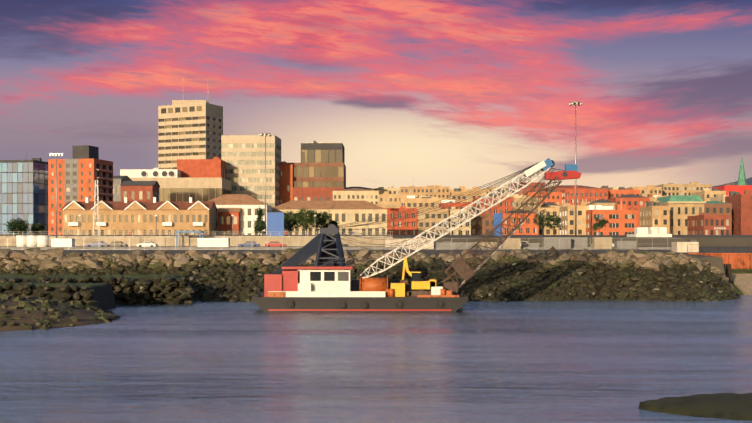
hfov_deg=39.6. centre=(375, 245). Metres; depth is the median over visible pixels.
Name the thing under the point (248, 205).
house
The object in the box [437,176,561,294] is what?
crane leads
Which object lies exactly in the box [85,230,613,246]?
parked vehicles
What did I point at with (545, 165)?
crane boom
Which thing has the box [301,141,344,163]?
dark block
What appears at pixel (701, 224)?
brick building
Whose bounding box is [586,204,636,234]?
brick office
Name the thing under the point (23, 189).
blue glass
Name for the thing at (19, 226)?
tree
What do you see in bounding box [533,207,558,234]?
building
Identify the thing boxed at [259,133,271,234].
floodlight mast
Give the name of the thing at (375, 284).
barge deck gear
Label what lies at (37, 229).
tree
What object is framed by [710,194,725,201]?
building
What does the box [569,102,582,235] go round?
floodlight mast
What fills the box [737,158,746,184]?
church spire
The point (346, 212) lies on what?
building
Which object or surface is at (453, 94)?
sky
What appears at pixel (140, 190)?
brick house
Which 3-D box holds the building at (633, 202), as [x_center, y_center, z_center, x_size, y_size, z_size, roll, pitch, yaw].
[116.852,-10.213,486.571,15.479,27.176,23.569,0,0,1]
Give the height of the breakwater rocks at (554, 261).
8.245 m
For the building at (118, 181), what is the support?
on the ground
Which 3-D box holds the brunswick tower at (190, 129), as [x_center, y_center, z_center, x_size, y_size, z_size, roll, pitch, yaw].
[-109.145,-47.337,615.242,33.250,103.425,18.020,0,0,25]
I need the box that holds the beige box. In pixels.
[672,240,698,251]
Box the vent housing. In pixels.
[120,168,180,177]
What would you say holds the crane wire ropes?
on the barge deckhouse
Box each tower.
[48,145,113,234]
[158,85,222,168]
[221,135,280,206]
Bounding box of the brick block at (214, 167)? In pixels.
[177,157,225,178]
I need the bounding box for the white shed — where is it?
[627,227,671,236]
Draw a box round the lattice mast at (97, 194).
[93,180,99,235]
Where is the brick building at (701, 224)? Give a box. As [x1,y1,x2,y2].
[687,213,729,234]
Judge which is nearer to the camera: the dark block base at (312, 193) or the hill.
the dark block base at (312, 193)
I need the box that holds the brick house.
[120,181,159,200]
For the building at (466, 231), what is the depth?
411.24 m
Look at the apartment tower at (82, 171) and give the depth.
383.30 m
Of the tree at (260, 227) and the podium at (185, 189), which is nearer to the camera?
the tree at (260, 227)
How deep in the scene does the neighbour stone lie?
369.81 m
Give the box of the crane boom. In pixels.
[352,158,554,290]
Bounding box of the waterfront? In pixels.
[0,212,671,249]
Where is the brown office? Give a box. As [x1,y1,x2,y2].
[725,187,751,234]
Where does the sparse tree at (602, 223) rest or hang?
on the ground
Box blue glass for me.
[0,158,47,234]
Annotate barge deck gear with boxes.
[360,275,451,296]
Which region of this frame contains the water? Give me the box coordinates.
[0,294,751,422]
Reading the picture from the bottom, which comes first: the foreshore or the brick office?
the foreshore
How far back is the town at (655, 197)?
490.32 m
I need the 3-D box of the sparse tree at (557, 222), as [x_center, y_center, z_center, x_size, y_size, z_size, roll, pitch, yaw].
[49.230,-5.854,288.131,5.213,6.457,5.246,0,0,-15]
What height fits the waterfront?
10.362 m
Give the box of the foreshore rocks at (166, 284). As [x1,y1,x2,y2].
[0,274,195,329]
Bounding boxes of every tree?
[4,218,29,235]
[30,223,45,235]
[253,206,266,235]
[282,209,300,235]
[292,208,318,235]
[314,210,330,231]
[329,219,339,234]
[533,209,552,235]
[547,214,563,235]
[592,217,607,235]
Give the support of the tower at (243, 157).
on the ground
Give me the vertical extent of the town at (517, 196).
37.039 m
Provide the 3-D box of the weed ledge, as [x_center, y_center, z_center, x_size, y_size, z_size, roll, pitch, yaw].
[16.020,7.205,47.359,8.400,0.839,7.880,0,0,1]
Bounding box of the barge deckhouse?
[264,258,458,296]
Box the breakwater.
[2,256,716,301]
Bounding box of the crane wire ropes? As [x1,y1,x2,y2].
[333,158,553,284]
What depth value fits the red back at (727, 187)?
536.52 m
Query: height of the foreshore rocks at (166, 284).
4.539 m
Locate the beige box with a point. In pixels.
(693, 245)
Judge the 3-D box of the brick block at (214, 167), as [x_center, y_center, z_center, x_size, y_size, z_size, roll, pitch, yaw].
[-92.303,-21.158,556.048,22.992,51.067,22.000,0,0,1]
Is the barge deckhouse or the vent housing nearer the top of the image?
the vent housing
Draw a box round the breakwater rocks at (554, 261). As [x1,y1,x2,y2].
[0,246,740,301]
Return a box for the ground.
[0,235,751,281]
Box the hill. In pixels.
[712,177,751,190]
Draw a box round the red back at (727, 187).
[713,183,751,195]
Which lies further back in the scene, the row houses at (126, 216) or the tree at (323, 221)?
the row houses at (126, 216)
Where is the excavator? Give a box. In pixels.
[400,258,435,295]
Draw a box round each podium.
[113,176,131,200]
[130,178,231,200]
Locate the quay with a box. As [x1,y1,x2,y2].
[687,245,751,294]
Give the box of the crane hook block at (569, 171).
[544,164,581,180]
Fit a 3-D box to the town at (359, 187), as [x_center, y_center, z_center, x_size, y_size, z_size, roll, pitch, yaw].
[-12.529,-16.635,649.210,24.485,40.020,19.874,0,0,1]
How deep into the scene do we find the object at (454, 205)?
475.26 m
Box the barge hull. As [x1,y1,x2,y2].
[252,291,468,311]
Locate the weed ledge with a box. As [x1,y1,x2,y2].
[638,393,751,420]
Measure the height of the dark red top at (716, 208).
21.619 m
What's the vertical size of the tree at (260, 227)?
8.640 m
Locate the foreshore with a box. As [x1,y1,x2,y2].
[0,273,189,331]
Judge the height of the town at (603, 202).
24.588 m
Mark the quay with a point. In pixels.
(738, 269)
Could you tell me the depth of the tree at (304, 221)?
298.17 m
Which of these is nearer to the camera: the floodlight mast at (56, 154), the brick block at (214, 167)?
the floodlight mast at (56, 154)
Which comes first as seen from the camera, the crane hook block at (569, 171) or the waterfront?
the crane hook block at (569, 171)
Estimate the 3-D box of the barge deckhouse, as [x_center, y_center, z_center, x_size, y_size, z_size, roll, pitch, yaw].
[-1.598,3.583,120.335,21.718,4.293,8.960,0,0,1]
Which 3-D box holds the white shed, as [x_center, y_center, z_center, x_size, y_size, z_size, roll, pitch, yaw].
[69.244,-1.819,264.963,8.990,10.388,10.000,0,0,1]
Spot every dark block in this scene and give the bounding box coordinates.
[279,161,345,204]
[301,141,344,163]
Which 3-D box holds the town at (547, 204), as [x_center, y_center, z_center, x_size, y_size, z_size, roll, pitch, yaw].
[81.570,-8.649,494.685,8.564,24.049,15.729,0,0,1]
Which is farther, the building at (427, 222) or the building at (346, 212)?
the building at (427, 222)
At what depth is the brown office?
416.75 m
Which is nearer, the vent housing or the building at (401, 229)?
the building at (401, 229)
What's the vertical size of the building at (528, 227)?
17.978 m
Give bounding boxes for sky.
[0,0,751,188]
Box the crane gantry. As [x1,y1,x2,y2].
[273,224,345,273]
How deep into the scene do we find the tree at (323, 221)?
304.00 m
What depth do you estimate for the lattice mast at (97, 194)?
255.41 m
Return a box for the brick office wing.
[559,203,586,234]
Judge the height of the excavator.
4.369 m
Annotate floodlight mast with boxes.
[49,153,62,238]
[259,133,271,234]
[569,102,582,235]
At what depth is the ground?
248.48 m
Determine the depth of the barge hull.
115.83 m
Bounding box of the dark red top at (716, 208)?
[704,201,731,234]
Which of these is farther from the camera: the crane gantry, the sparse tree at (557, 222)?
the sparse tree at (557, 222)
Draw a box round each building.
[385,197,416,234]
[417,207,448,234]
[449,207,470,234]
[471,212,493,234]
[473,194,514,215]
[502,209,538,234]
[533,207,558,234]
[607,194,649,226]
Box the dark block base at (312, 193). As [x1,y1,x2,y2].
[293,187,344,200]
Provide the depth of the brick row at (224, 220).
352.52 m
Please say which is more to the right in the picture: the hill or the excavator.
the hill
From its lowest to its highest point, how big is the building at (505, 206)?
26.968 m

